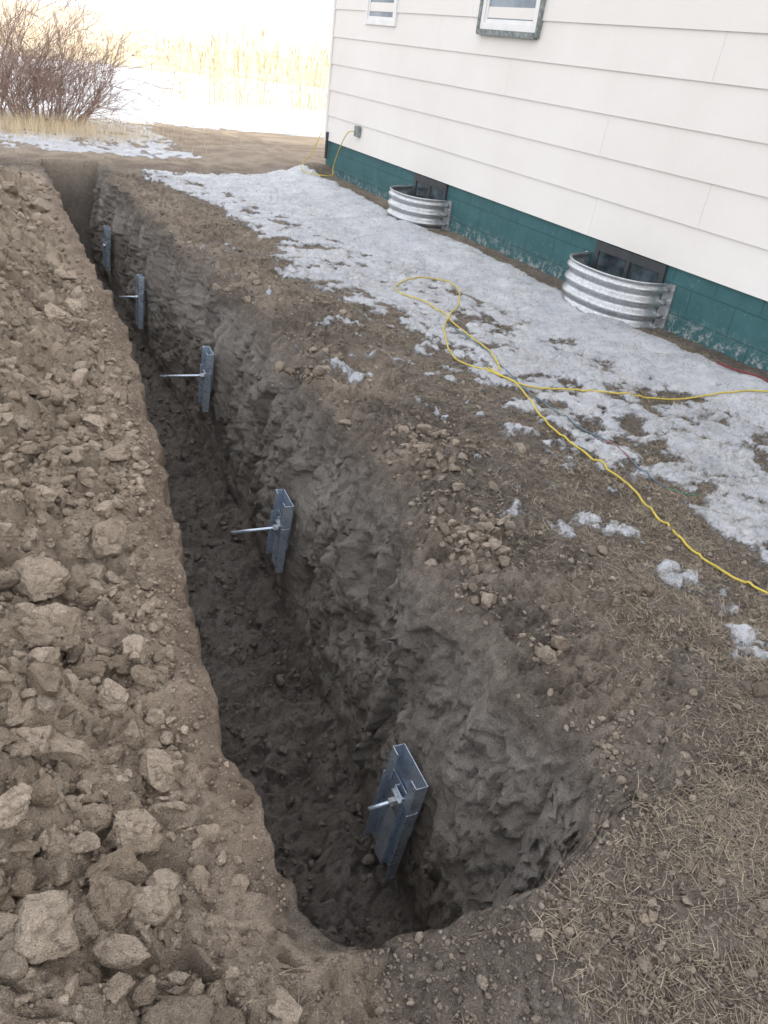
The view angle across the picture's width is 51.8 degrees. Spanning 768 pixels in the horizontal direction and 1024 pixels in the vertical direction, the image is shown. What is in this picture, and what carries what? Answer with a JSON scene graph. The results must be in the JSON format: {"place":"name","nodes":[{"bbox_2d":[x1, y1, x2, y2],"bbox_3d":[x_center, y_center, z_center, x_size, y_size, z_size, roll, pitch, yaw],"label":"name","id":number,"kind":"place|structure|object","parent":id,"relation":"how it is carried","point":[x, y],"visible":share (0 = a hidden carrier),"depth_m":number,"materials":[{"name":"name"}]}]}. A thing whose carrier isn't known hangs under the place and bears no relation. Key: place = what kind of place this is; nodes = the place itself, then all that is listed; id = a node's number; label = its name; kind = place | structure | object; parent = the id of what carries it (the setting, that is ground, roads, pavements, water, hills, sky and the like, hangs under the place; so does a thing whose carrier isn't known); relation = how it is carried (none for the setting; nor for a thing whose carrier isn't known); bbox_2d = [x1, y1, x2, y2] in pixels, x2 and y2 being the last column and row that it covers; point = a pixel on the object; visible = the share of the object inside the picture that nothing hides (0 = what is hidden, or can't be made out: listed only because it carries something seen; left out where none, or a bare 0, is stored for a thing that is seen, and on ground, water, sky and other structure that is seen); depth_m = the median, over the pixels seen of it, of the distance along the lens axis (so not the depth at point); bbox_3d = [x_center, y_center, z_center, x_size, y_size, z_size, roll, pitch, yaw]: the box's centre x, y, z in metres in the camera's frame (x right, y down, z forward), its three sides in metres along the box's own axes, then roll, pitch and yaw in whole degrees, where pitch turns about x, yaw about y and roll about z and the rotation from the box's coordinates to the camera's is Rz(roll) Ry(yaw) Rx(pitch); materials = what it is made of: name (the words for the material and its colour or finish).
{"place":"outdoors","nodes":[
{"label":"outdoors","id":0,"kind":"place"},
{"bbox_2d":[0,19,328,100],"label":"field grass","id":1,"kind":"structure","parent":0,"point":[173,56],"depth_m":32.47,"materials":[{"name":"plant"}]},
{"bbox_2d":[18,0,333,42],"label":"sky","id":2,"kind":"structure","parent":0,"point":[279,17],"materials":[{"name":"white"}]},
{"bbox_2d":[0,0,767,1023],"bbox_3d":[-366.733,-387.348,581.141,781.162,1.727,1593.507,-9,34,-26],"label":"ground","id":3,"kind":"structure","parent":0,"point":[386,646],"depth_m":3.46,"materials":[{"name":"soil"}]},
{"bbox_2d":[0,0,142,115],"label":"bare shrub","id":4,"kind":"object","parent":3,"relation":"on","point":[18,19],"visible":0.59,"depth_m":12.58,"materials":[{"name":"brown plant"}]},
{"bbox_2d":[0,0,191,130],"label":"bare shrub","id":5,"kind":"object","parent":3,"relation":"on","point":[60,100],"visible":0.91,"depth_m":12.12,"materials":[{"name":"brown plant"}]},
{"bbox_2d":[103,226,110,270],"bbox_3d":[-2.942,-2.927,8.793,0.362,0.450,0.160,-7,36,-27],"label":"wall anchor bracket","id":6,"kind":"object","parent":3,"relation":"on","point":[107,245],"depth_m":8.69,"materials":[{"name":"metal"}]},
{"bbox_2d":[0,103,242,152],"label":"weeds","id":7,"kind":"object","parent":3,"relation":"on","point":[34,123],"visible":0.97,"depth_m":11.81,"materials":[{"name":"plant"}]},
{"bbox_2d":[119,274,144,328],"bbox_3d":[-2.228,-1.974,7.427,0.500,0.470,0.160,-5,28,-25],"label":"wall anchor bracket","id":8,"kind":"object","parent":3,"relation":"on","point":[139,296],"depth_m":7.36,"materials":[{"name":"metal"}]},
{"bbox_2d":[160,346,213,411],"bbox_3d":[-1.268,-0.943,5.612,0.630,0.440,0.160,-5,36,-25],"label":"wall anchor bracket","id":9,"kind":"object","parent":3,"relation":"on","point":[205,375],"depth_m":5.57,"materials":[{"name":"metal"}]},
{"bbox_2d":[150,16,329,118],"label":"reeds","id":10,"kind":"object","parent":3,"relation":"on","point":[297,101],"visible":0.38,"depth_m":19.90,"materials":[{"name":"plant"}]},
{"bbox_2d":[231,489,293,572],"bbox_3d":[-0.543,0.101,4.268,0.580,0.430,0.180,-5,36,-25],"label":"wall anchor bracket","id":11,"kind":"object","parent":3,"relation":"on","point":[279,528],"depth_m":4.22,"materials":[{"name":"metal"}]},
{"bbox_2d":[0,165,767,1023],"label":"soil clods","id":12,"kind":"object","parent":3,"relation":"on","point":[120,881],"visible":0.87,"depth_m":2.04,"materials":[{"name":"brown soil"}]},
{"bbox_2d":[363,743,427,880],"bbox_3d":[0.133,1.105,2.896,0.407,0.556,0.228,4,30,-7],"label":"wall anchor bracket","id":13,"kind":"object","parent":3,"relation":"on","point":[395,807],"depth_m":2.85,"materials":[{"name":"metal"}]},
{"bbox_2d":[387,185,452,230],"bbox_3d":[0.280,-3.138,8.565,0.424,0.623,0.930,-9,34,-26],"label":"window well","id":14,"kind":"object","parent":3,"relation":"on","point":[405,205],"depth_m":8.24,"materials":[{"name":"metal"}]},
{"bbox_2d":[301,131,767,592],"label":"extension cord","id":15,"kind":"object","parent":3,"relation":"on","point":[641,499],"visible":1,"depth_m":4.72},
{"bbox_2d":[325,141,767,371],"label":"foundation","id":16,"kind":"object","parent":3,"relation":"on","point":[723,319],"depth_m":6.88,"materials":[{"name":"green paint"}]},
{"bbox_2d":[412,173,448,199],"bbox_3d":[0.469,-3.254,8.617,0.030,0.710,0.680,-9,34,-26],"label":"basement window frame","id":17,"kind":"object","parent":16,"relation":"attached to","point":[430,182],"visible":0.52,"depth_m":8.47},
{"bbox_2d":[415,181,443,199],"bbox_3d":[0.470,-3.224,8.637,0.016,0.639,0.588,-9,34,-26],"label":"basement window pane","id":18,"kind":"object","parent":17,"relation":"in","point":[422,191],"visible":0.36,"depth_m":8.55,"materials":[{"name":"glass"}]},
{"bbox_2d":[591,240,667,282],"bbox_3d":[1.881,-1.708,6.303,0.030,0.710,0.780,-9,34,-26],"label":"basement window frame","id":19,"kind":"object","parent":16,"relation":"attached to","point":[629,258],"visible":0.52,"depth_m":6.15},
{"bbox_2d":[596,251,658,282],"bbox_3d":[1.881,-1.679,6.323,0.016,0.639,0.688,-9,34,-26],"label":"basement window pane","id":20,"kind":"object","parent":19,"relation":"in","point":[610,264],"visible":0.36,"depth_m":6.24,"materials":[{"name":"glass"}]},
{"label":"walls","id":21,"kind":"object","parent":16,"relation":"on","visible":0},
{"bbox_2d":[327,0,767,300],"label":"siding","id":22,"kind":"object","parent":21,"relation":"attached to","point":[639,127],"visible":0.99,"depth_m":6.26,"materials":[{"name":"paint"}]},
{"bbox_2d":[324,132,328,157],"bbox_3d":[-0.762,-4.862,10.473,0.037,0.320,0.037,3,30,-7],"label":"corner pipe","id":23,"kind":"object","parent":22,"relation":"attached to","point":[326,144],"visible":1,"depth_m":10.46,"materials":[{"name":"black metal"}]},
{"bbox_2d":[324,0,335,139],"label":"corner trim","id":24,"kind":"structure","parent":22,"relation":"attached to","point":[330,63],"depth_m":10.08,"materials":[{"name":"paint"}]},
{"bbox_2d":[354,125,360,136],"bbox_3d":[-0.326,-4.650,9.653,0.044,0.120,0.100,-9,34,-26],"label":"outlet box","id":25,"kind":"object","parent":22,"relation":"attached to","point":[357,130],"visible":1,"depth_m":9.63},
{"bbox_2d":[365,0,398,26],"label":"window frame","id":26,"kind":"object","parent":22,"relation":"attached to","point":[381,21],"visible":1,"depth_m":8.81,"materials":[{"name":"white plastic"}]},
{"bbox_2d":[370,0,393,16],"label":"window pane","id":27,"kind":"object","parent":26,"relation":"in","point":[381,14],"visible":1,"depth_m":8.80,"materials":[{"name":"glass"}]},
{"bbox_2d":[476,0,545,39],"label":"window trim","id":28,"kind":"structure","parent":22,"relation":"attached to","point":[523,35],"depth_m":6.84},
{"bbox_2d":[479,0,540,32],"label":"window frame","id":29,"kind":"object","parent":28,"relation":"in","point":[508,25],"visible":0.77,"depth_m":6.97,"materials":[{"name":"white plastic"}]},
{"bbox_2d":[488,0,536,20],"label":"window pane","id":30,"kind":"object","parent":29,"relation":"in","point":[516,3],"visible":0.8,"depth_m":6.88,"materials":[{"name":"glass"}]},
{"bbox_2d":[446,322,698,495],"bbox_3d":[0.894,-0.704,4.619,0.158,0.056,2.472,-8,34,-25],"label":"thin rope","id":31,"kind":"object","parent":3,"relation":"on","point":[626,454],"visible":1,"depth_m":4.19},
{"bbox_2d":[562,251,676,328],"bbox_3d":[1.698,-1.607,6.246,0.414,0.652,1.030,-9,34,-26],"label":"window well","id":32,"kind":"object","parent":3,"relation":"on","point":[586,288],"depth_m":5.92,"materials":[{"name":"metal"}]},
{"bbox_2d":[716,361,767,381],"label":"red strap","id":33,"kind":"object","parent":3,"relation":"on","point":[761,377],"visible":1,"depth_m":5.08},
{"bbox_2d":[132,163,767,1023],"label":"dry grass","id":34,"kind":"structure","parent":0,"point":[730,843],"depth_m":2.72,"materials":[{"name":"plant"}]}
]}

